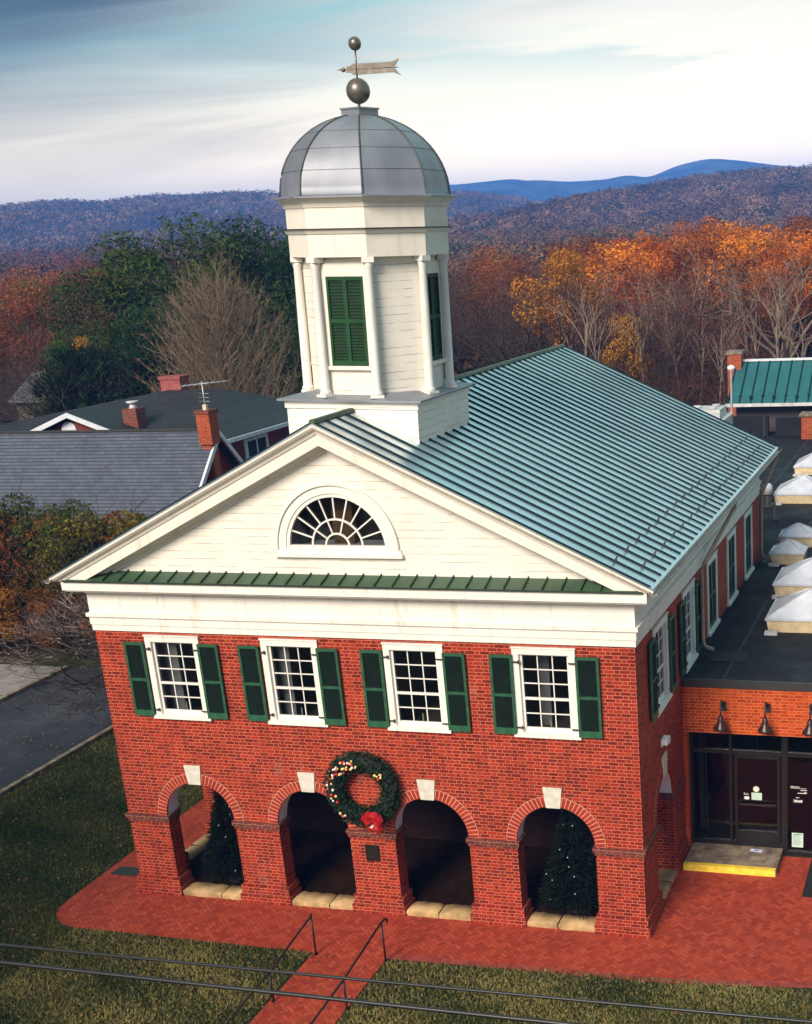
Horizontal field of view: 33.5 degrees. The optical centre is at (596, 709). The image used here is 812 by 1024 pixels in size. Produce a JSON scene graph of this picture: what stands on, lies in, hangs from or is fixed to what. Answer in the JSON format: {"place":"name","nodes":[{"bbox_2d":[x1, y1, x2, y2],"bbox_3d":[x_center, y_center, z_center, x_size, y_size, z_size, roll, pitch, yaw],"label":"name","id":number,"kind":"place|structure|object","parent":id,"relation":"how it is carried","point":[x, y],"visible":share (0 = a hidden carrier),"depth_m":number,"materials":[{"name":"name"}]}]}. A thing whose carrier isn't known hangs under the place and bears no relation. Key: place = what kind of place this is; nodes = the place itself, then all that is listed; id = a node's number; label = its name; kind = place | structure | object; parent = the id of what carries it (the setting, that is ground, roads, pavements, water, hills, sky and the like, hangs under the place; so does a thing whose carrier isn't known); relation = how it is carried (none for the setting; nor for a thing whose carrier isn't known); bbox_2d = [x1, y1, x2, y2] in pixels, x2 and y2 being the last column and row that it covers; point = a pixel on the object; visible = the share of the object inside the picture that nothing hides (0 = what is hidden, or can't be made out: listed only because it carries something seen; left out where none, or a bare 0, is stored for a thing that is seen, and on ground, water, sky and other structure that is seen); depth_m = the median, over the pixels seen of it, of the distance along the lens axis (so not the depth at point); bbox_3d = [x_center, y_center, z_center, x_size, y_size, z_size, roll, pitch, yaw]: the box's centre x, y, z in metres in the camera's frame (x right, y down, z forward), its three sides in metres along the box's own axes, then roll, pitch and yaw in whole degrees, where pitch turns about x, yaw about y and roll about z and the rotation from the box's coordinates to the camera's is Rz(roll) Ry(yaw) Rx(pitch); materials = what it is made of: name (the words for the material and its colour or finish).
{"place":"outdoors","nodes":[
{"label":"outdoors","id":0,"kind":"place"},
{"bbox_2d":[0,664,57,696],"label":"sidewalk","id":1,"kind":"structure","parent":0,"point":[5,688],"depth_m":47.32,"materials":[{"name":"concrete"}]},
{"bbox_2d":[0,665,111,789],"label":"road","id":2,"kind":"structure","parent":0,"point":[13,761],"depth_m":42.16,"materials":[{"name":"asphalt"}]},
{"bbox_2d":[0,408,242,597],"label":"slate roof house","id":3,"kind":"structure","parent":0,"point":[107,469],"depth_m":55.53,"materials":[{"name":"stone"}]},
{"bbox_2d":[0,201,504,241],"bbox_3d":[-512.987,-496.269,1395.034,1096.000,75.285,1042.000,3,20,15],"label":"wooded ridge","id":4,"kind":"structure","parent":0,"point":[66,223],"depth_m":1214.13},
{"bbox_2d":[0,188,544,248],"bbox_3d":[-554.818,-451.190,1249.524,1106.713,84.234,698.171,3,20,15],"label":"hillside forest","id":5,"kind":"object","parent":4,"relation":"on","point":[108,210],"visible":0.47,"depth_m":1198.08,"materials":[{"name":"plant"}]},
{"bbox_2d":[0,960,584,1023],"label":"power line","id":6,"kind":"object","parent":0,"point":[312,996],"visible":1,"depth_m":17.75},
{"bbox_2d":[249,952,384,1023],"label":"brick path","id":7,"kind":"structure","parent":0,"point":[282,1010],"depth_m":26.17,"materials":[{"name":"brick"}]},
{"bbox_2d":[225,913,316,1023],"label":"handrail","id":8,"kind":"object","parent":7,"relation":"on","point":[268,973],"visible":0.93,"depth_m":25.85,"materials":[{"name":"black metal"}]},
{"bbox_2d":[310,918,387,1023],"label":"handrail","id":9,"kind":"object","parent":7,"relation":"on","point":[346,974],"visible":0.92,"depth_m":25.59,"materials":[{"name":"black metal"}]},
{"bbox_2d":[0,293,811,1023],"bbox_3d":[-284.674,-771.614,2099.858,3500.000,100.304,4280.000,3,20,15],"label":"ground","id":10,"kind":"structure","parent":0,"point":[32,651],"depth_m":27.85,"materials":[{"name":"plant"}]},
{"bbox_2d":[0,576,78,650],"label":"autumn shrub","id":11,"kind":"object","parent":10,"relation":"on","point":[7,623],"visible":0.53,"depth_m":49.75,"materials":[{"name":"orange plant"}]},
{"bbox_2d":[0,276,79,391],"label":"tree","id":12,"kind":"object","parent":10,"relation":"on","point":[48,290],"visible":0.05,"depth_m":113.08,"materials":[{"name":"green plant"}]},
{"bbox_2d":[0,285,86,370],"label":"oak tree","id":13,"kind":"object","parent":10,"relation":"on","point":[21,308],"visible":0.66,"depth_m":101.22,"materials":[{"name":"brown plant"}]},
{"bbox_2d":[0,505,92,627],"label":"autumn shrub","id":14,"kind":"object","parent":10,"relation":"on","point":[5,543],"visible":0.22,"depth_m":50.62,"materials":[{"name":"orange plant"}]},
{"bbox_2d":[0,569,97,689],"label":"bare shrub","id":15,"kind":"object","parent":10,"relation":"on","point":[26,652],"visible":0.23,"depth_m":46.59,"materials":[{"name":"brown plant"}]},
{"bbox_2d":[0,317,97,416],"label":"bare tree","id":16,"kind":"object","parent":10,"relation":"on","point":[15,351],"visible":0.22,"depth_m":93.60,"materials":[{"name":"brown plant"}]},
{"bbox_2d":[0,592,102,671],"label":"bare shrub","id":17,"kind":"object","parent":10,"relation":"on","point":[41,626],"visible":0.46,"depth_m":48.08,"materials":[{"name":"brown plant"}]},
{"bbox_2d":[14,593,96,656],"bbox_3d":[-19.899,-3.273,49.775,3.987,2.676,3.726,-5,20,-5],"label":"autumn shrub","id":18,"kind":"object","parent":10,"relation":"on","point":[42,610],"visible":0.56,"depth_m":49.12,"materials":[{"name":"brown plant"}]},
{"bbox_2d":[0,574,111,735],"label":"bare tree","id":19,"kind":"object","parent":10,"relation":"on","point":[96,687],"visible":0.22,"depth_m":38.84,"materials":[{"name":"brown plant"}]},
{"bbox_2d":[0,666,113,797],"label":"kerb","id":20,"kind":"structure","parent":10,"relation":"on","point":[51,763],"depth_m":39.82,"materials":[{"name":"concrete"}]},
{"bbox_2d":[4,511,117,641],"bbox_3d":[-19.278,-5.051,50.487,6.977,5.140,7.288,-18,25,-37],"label":"autumn shrub","id":21,"kind":"object","parent":10,"relation":"on","point":[42,553],"visible":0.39,"depth_m":49.28,"materials":[{"name":"green plant"}]},
{"bbox_2d":[0,480,130,626],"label":"autumn shrub","id":22,"kind":"object","parent":10,"relation":"on","point":[22,513],"visible":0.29,"depth_m":52.55,"materials":[{"name":"orange plant"}]},
{"bbox_2d":[0,509,140,600],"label":"autumn shrub","id":23,"kind":"object","parent":10,"relation":"on","point":[106,517],"visible":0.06,"depth_m":50.11,"materials":[{"name":"green plant"}]},
{"bbox_2d":[0,352,144,422],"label":"bare tree","id":24,"kind":"object","parent":10,"relation":"on","point":[21,415],"visible":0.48,"depth_m":76.59,"materials":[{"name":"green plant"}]},
{"bbox_2d":[0,493,153,608],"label":"autumn shrub","id":25,"kind":"object","parent":10,"relation":"on","point":[64,515],"visible":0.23,"depth_m":50.65,"materials":[{"name":"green plant"}]},
{"bbox_2d":[22,340,140,416],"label":"cedar tree","id":26,"kind":"object","parent":10,"relation":"on","point":[92,361],"visible":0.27,"depth_m":77.71,"materials":[{"name":"green plant"}]},
{"bbox_2d":[32,311,138,415],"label":"pine tree","id":27,"kind":"object","parent":10,"relation":"on","point":[89,332],"visible":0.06,"depth_m":84.84,"materials":[{"name":"green plant"}]},
{"bbox_2d":[6,274,165,385],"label":"bare tree","id":28,"kind":"object","parent":10,"relation":"on","point":[88,305],"visible":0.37,"depth_m":85.28,"materials":[{"name":"brown plant"}]},
{"bbox_2d":[30,510,149,595],"bbox_3d":[-17.075,-5.065,50.200,7.733,5.140,7.404,-8,20,-13],"label":"autumn shrub","id":29,"kind":"object","parent":10,"relation":"on","point":[142,517],"visible":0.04,"depth_m":49.11,"materials":[{"name":"green plant"}]},
{"bbox_2d":[36,250,183,369],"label":"pine tree","id":30,"kind":"object","parent":10,"relation":"on","point":[72,289],"visible":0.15,"depth_m":87.48,"materials":[{"name":"green plant"}]},
{"bbox_2d":[0,374,289,460],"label":"hip roof house","id":31,"kind":"structure","parent":10,"relation":"on","point":[250,424],"depth_m":67.96,"materials":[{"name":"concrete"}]},
{"bbox_2d":[243,433,268,459],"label":"window","id":32,"kind":"structure","parent":31,"relation":"in","point":[253,445],"depth_m":67.21,"materials":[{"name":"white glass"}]},
{"bbox_2d":[0,243,290,305],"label":"forest","id":33,"kind":"object","parent":10,"relation":"on","point":[40,265],"visible":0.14,"depth_m":382.00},
{"bbox_2d":[102,345,192,400],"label":"cedar tree","id":34,"kind":"object","parent":10,"relation":"on","point":[140,389],"visible":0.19,"depth_m":78.68,"materials":[{"name":"green plant"}]},
{"bbox_2d":[110,295,222,388],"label":"pine tree","id":35,"kind":"object","parent":10,"relation":"on","point":[131,328],"visible":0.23,"depth_m":83.75,"materials":[{"name":"green plant"}]},
{"bbox_2d":[76,208,276,393],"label":"pine tree","id":36,"kind":"object","parent":10,"relation":"on","point":[130,283],"visible":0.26,"depth_m":87.28,"materials":[{"name":"green plant"}]},
{"bbox_2d":[124,234,300,397],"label":"bare tree","id":37,"kind":"object","parent":10,"relation":"on","point":[206,347],"visible":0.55,"depth_m":74.27,"materials":[{"name":"beige plant"}]},
{"bbox_2d":[151,211,302,392],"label":"pine tree","id":38,"kind":"object","parent":10,"relation":"on","point":[244,237],"visible":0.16,"depth_m":89.75,"materials":[{"name":"green plant"}]},
{"bbox_2d":[179,300,302,397],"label":"bare tree","id":39,"kind":"object","parent":10,"relation":"on","point":[261,361],"visible":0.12,"depth_m":85.85,"materials":[{"name":"plant"}]},
{"bbox_2d":[251,258,311,393],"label":"pine tree","id":40,"kind":"object","parent":10,"relation":"on","point":[288,306],"visible":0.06,"depth_m":90.06,"materials":[{"name":"green plant"}]},
{"bbox_2d":[257,308,313,397],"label":"pine tree","id":41,"kind":"object","parent":10,"relation":"on","point":[294,342],"visible":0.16,"depth_m":85.85,"materials":[{"name":"green plant"}]},
{"bbox_2d":[0,210,803,257],"bbox_3d":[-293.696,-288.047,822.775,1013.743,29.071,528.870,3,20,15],"label":"forest","id":42,"kind":"object","parent":10,"relation":"on","point":[58,249],"visible":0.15,"depth_m":642.52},
{"bbox_2d":[43,36,781,938],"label":"courthouse","id":43,"kind":"structure","parent":10,"relation":"on","point":[397,532],"depth_m":27.27,"materials":[{"name":"red brick"}]},
{"bbox_2d":[142,634,212,720],"bbox_3d":[-8.989,-0.699,28.457,1.400,1.890,0.205,3,20,15],"label":"window","id":44,"kind":"structure","parent":43,"relation":"in","point":[151,640],"depth_m":28.51,"materials":[{"name":"white paint"}]},
{"bbox_2d":[199,791,243,885],"bbox_3d":[-8.418,2.634,30.352,1.651,2.782,1.707,3,20,15],"label":"christmas tree","id":45,"kind":"object","parent":43,"relation":"on","point":[220,856],"visible":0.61,"depth_m":30.12,"materials":[{"name":"green plant"}]},
{"bbox_2d":[258,638,329,726],"bbox_3d":[-6.326,-0.579,27.727,1.400,1.890,0.205,3,20,15],"label":"window","id":46,"kind":"structure","parent":43,"relation":"in","point":[266,644],"depth_m":27.78,"materials":[{"name":"white paint"}]},
{"bbox_2d":[322,749,401,834],"bbox_3d":[-4.971,1.734,27.847,1.848,1.808,0.550,3,20,15],"label":"wreath","id":47,"kind":"object","parent":43,"relation":"attached to","point":[345,767],"visible":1,"depth_m":27.76,"materials":[{"name":"green plant"}]},
{"bbox_2d":[381,642,451,733],"bbox_3d":[-3.663,-0.460,26.997,1.400,1.890,0.205,3,20,15],"label":"window","id":48,"kind":"structure","parent":43,"relation":"in","point":[389,648],"depth_m":27.03,"materials":[{"name":"white paint"}]},
{"bbox_2d":[510,646,581,739],"bbox_3d":[-1.000,-0.340,26.267,1.400,1.890,0.205,3,20,15],"label":"window","id":49,"kind":"structure","parent":43,"relation":"in","point":[517,652],"depth_m":26.30,"materials":[{"name":"white paint"}]},
{"bbox_2d":[535,808,598,918],"bbox_3d":[-0.493,2.988,28.203,1.755,2.769,1.849,3,20,15],"label":"christmas tree","id":50,"kind":"object","parent":43,"relation":"on","point":[570,832],"visible":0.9,"depth_m":27.97,"materials":[{"name":"green plant"}]},
{"bbox_2d":[652,611,672,717],"bbox_3d":[1.317,-0.961,27.666,0.205,1.890,1.400,3,20,15],"label":"window","id":51,"kind":"structure","parent":43,"relation":"in","point":[660,627],"depth_m":28.01,"materials":[{"name":"white paint"}]},
{"bbox_2d":[681,578,698,673],"bbox_3d":[2.080,-1.935,30.289,0.205,1.890,1.400,3,20,15],"label":"window","id":52,"kind":"structure","parent":43,"relation":"in","point":[688,592],"depth_m":30.66,"materials":[{"name":"white paint"}]},
{"bbox_2d":[706,549,720,636],"bbox_3d":[2.842,-2.909,32.912,0.205,1.890,1.400,3,20,15],"label":"window","id":53,"kind":"structure","parent":43,"relation":"in","point":[713,556],"depth_m":32.66,"materials":[{"name":"white paint"}]},
{"bbox_2d":[726,526,738,606],"bbox_3d":[3.578,-3.850,35.444,0.205,1.890,1.400,3,20,15],"label":"window","id":54,"kind":"structure","parent":43,"relation":"in","point":[733,531],"depth_m":35.16,"materials":[{"name":"white paint"}]},
{"bbox_2d":[439,266,512,378],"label":"bare tree","id":55,"kind":"object","parent":10,"relation":"on","point":[453,344],"visible":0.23,"depth_m":94.95,"materials":[{"name":"brown plant"}]},
{"bbox_2d":[453,244,521,310],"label":"oak tree","id":56,"kind":"object","parent":10,"relation":"on","point":[476,259],"visible":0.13,"depth_m":135.24,"materials":[{"name":"brown plant"}]},
{"bbox_2d":[462,261,527,344],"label":"oak tree","id":57,"kind":"object","parent":10,"relation":"on","point":[489,283],"visible":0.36,"depth_m":112.25,"materials":[{"name":"brown plant"}]},
{"bbox_2d":[444,296,555,375],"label":"bare tree","id":58,"kind":"object","parent":10,"relation":"on","point":[488,346],"visible":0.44,"depth_m":92.27,"materials":[{"name":"brown plant"}]},
{"bbox_2d":[452,267,549,361],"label":"bare tree","id":59,"kind":"object","parent":10,"relation":"on","point":[495,308],"visible":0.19,"depth_m":102.02,"materials":[{"name":"brown plant"}]},
{"bbox_2d":[443,260,608,374],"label":"bare tree","id":60,"kind":"object","parent":10,"relation":"on","point":[527,338],"visible":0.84,"depth_m":82.11,"materials":[{"name":"brown plant"}]},
{"bbox_2d":[469,256,612,357],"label":"bare tree","id":61,"kind":"object","parent":10,"relation":"on","point":[533,339],"visible":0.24,"depth_m":93.81,"materials":[{"name":"brown plant"}]},
{"bbox_2d":[489,259,641,366],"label":"bare tree","id":62,"kind":"object","parent":10,"relation":"on","point":[563,330],"visible":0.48,"depth_m":87.02,"materials":[{"name":"brown plant"}]},
{"bbox_2d":[497,246,636,346],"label":"maple tree","id":63,"kind":"object","parent":10,"relation":"on","point":[560,273],"visible":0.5,"depth_m":91.93,"materials":[{"name":"orange plant"}]},
{"bbox_2d":[530,268,614,355],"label":"birch tree","id":64,"kind":"object","parent":10,"relation":"on","point":[587,328],"visible":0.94,"depth_m":79.02,"materials":[{"name":"brown plant"}]},
{"bbox_2d":[512,256,683,350],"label":"bare tree","id":65,"kind":"object","parent":10,"relation":"on","point":[599,298],"visible":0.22,"depth_m":92.88,"materials":[{"name":"brown plant"}]},
{"bbox_2d":[570,292,631,360],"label":"birch tree","id":66,"kind":"object","parent":10,"relation":"on","point":[594,343],"visible":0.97,"depth_m":77.45,"materials":[{"name":"brown plant"}]},
{"bbox_2d":[540,240,665,323],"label":"oak tree","id":67,"kind":"object","parent":10,"relation":"on","point":[597,267],"visible":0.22,"depth_m":105.75,"materials":[{"name":"orange plant"}]},
{"bbox_2d":[594,313,652,384],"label":"maple tree","id":68,"kind":"object","parent":10,"relation":"on","point":[623,346],"visible":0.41,"depth_m":81.08,"materials":[{"name":"yellow plant"}]},
{"bbox_2d":[437,214,811,296],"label":"forest","id":69,"kind":"object","parent":10,"relation":"on","point":[537,242],"visible":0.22,"depth_m":354.47,"materials":[{"name":"plant"}]},
{"bbox_2d":[443,295,811,405],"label":"understorey","id":70,"kind":"object","parent":10,"relation":"on","point":[475,362],"visible":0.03,"depth_m":95.08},
{"bbox_2d":[541,257,716,361],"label":"oak tree","id":71,"kind":"object","parent":10,"relation":"on","point":[638,287],"visible":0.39,"depth_m":91.22,"materials":[{"name":"orange plant"}]},
{"bbox_2d":[573,247,692,373],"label":"oak tree","id":72,"kind":"object","parent":10,"relation":"on","point":[656,266],"visible":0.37,"depth_m":98.66,"materials":[{"name":"orange plant"}]},
{"bbox_2d":[575,273,720,370],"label":"bare tree","id":73,"kind":"object","parent":10,"relation":"on","point":[658,316],"visible":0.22,"depth_m":86.65,"materials":[{"name":"brown plant"}]},
{"bbox_2d":[540,280,761,394],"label":"bare tree","id":74,"kind":"object","parent":10,"relation":"on","point":[611,336],"visible":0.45,"depth_m":81.99,"materials":[{"name":"brown plant"}]},
{"bbox_2d":[610,235,697,322],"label":"oak tree","id":75,"kind":"object","parent":10,"relation":"on","point":[650,247],"visible":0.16,"depth_m":109.03,"materials":[{"name":"orange plant"}]},
{"bbox_2d":[597,296,724,405],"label":"bare tree","id":76,"kind":"object","parent":10,"relation":"on","point":[649,342],"visible":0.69,"depth_m":78.44,"materials":[{"name":"brown plant"}]},
{"bbox_2d":[613,332,718,396],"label":"bare sapling","id":77,"kind":"object","parent":10,"relation":"on","point":[654,365],"visible":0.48,"depth_m":78.83,"materials":[{"name":"brown plant"}]},
{"bbox_2d":[608,237,755,391],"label":"oak tree","id":78,"kind":"object","parent":10,"relation":"on","point":[699,278],"visible":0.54,"depth_m":94.41,"materials":[{"name":"orange plant"}]},
{"bbox_2d":[609,266,763,403],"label":"bare tree","id":79,"kind":"object","parent":10,"relation":"on","point":[683,307],"visible":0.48,"depth_m":83.03,"materials":[{"name":"brown plant"}]},
{"bbox_2d":[571,270,802,389],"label":"bare tree","id":80,"kind":"object","parent":10,"relation":"on","point":[692,341],"visible":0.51,"depth_m":83.69,"materials":[{"name":"brown plant"}]},
{"bbox_2d":[659,228,740,389],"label":"oak tree","id":81,"kind":"object","parent":10,"relation":"on","point":[680,256],"visible":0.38,"depth_m":103.86,"materials":[{"name":"orange plant"}]},
{"bbox_2d":[687,368,727,411],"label":"bare sapling","id":82,"kind":"object","parent":10,"relation":"on","point":[713,392],"visible":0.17,"depth_m":72.75,"materials":[{"name":"brown plant"}]},
{"bbox_2d":[671,232,756,408],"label":"oak tree","id":83,"kind":"object","parent":10,"relation":"on","point":[713,251],"visible":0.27,"depth_m":103.56,"materials":[{"name":"orange plant"}]},
{"bbox_2d":[685,216,755,386],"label":"oak tree","id":84,"kind":"object","parent":10,"relation":"on","point":[715,228],"visible":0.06,"depth_m":113.07,"materials":[{"name":"orange plant"}]},
{"bbox_2d":[669,230,811,357],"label":"oak tree","id":85,"kind":"object","parent":10,"relation":"on","point":[784,341],"visible":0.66,"depth_m":87.32,"materials":[{"name":"orange plant"}]},
{"bbox_2d":[681,365,811,856],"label":"entrance wing","id":86,"kind":"structure","parent":10,"relation":"on","point":[759,640],"depth_m":30.78,"materials":[{"name":"brick"}]},
{"bbox_2d":[734,754,779,843],"bbox_3d":[3.704,2.071,30.520,1.040,2.175,0.140,3,20,15],"label":"glass door","id":87,"kind":"structure","parent":86,"relation":"in","point":[741,835],"depth_m":30.66,"materials":[{"name":"brown metal"}]},
{"bbox_2d":[700,231,808,355],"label":"oak tree","id":88,"kind":"object","parent":10,"relation":"on","point":[744,251],"visible":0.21,"depth_m":101.53,"materials":[{"name":"orange plant"}]},
{"bbox_2d":[710,249,810,358],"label":"bare tree","id":89,"kind":"object","parent":10,"relation":"on","point":[750,339],"visible":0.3,"depth_m":90.63,"materials":[{"name":"brown plant"}]},
{"bbox_2d":[711,232,811,356],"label":"oak tree","id":90,"kind":"object","parent":10,"relation":"on","point":[805,293],"visible":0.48,"depth_m":95.82,"materials":[{"name":"orange plant"}]},
{"bbox_2d":[711,235,811,355],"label":"oak tree","id":91,"kind":"object","parent":10,"relation":"on","point":[776,239],"visible":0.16,"depth_m":101.52,"materials":[{"name":"orange plant"}]},
{"bbox_2d":[737,242,795,349],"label":"birch tree","id":92,"kind":"object","parent":10,"relation":"on","point":[775,297],"visible":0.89,"depth_m":82.77,"materials":[{"name":"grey plant"}]},
{"bbox_2d":[749,257,810,357],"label":"birch tree","id":93,"kind":"object","parent":10,"relation":"on","point":[776,332],"visible":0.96,"depth_m":73.11,"materials":[{"name":"grey plant"}]},
{"bbox_2d":[0,943,811,1023],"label":"power line","id":94,"kind":"object","parent":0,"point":[435,986],"visible":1,"depth_m":16.98,"materials":[{"name":"metal"}]},
{"bbox_2d":[0,682,811,1023],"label":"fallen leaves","id":95,"kind":"object","parent":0,"point":[250,948],"visible":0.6,"depth_m":26.88,"materials":[{"name":"brown plant"}]},
{"bbox_2d":[0,0,811,204],"label":"sky","id":96,"kind":"structure","parent":0,"point":[101,100],"materials":[{"name":"white"}]},
{"bbox_2d":[56,799,811,981],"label":"brick pavement","id":97,"kind":"structure","parent":0,"point":[711,925],"depth_m":28.19,"materials":[{"name":"brick"}]},
{"bbox_2d":[387,954,811,987],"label":"brick edging","id":98,"kind":"object","parent":97,"relation":"on","point":[759,983],"visible":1,"depth_m":26.25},
{"bbox_2d":[683,842,782,876],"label":"step","id":99,"kind":"structure","parent":97,"relation":"on","point":[725,858],"depth_m":30.34,"materials":[{"name":"concrete"}]},
{"bbox_2d":[155,159,807,205],"bbox_3d":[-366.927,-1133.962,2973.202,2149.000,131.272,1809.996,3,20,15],"label":"blue mountains","id":100,"kind":"structure","parent":0,"point":[537,190],"depth_m":2850.10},
{"bbox_2d":[528,184,800,223],"bbox_3d":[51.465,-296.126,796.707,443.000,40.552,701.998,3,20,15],"label":"hill","id":101,"kind":"structure","parent":0,"point":[696,204],"depth_m":729.58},
{"bbox_2d":[38,162,811,258],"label":"hillside forest","id":102,"kind":"object","parent":101,"relation":"on","point":[789,191],"visible":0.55,"depth_m":663.75,"materials":[{"name":"plant"}]},
{"bbox_2d":[725,349,811,431],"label":"teal roof building","id":103,"kind":"structure","parent":0,"point":[773,389],"depth_m":65.72,"materials":[{"name":"metal"}]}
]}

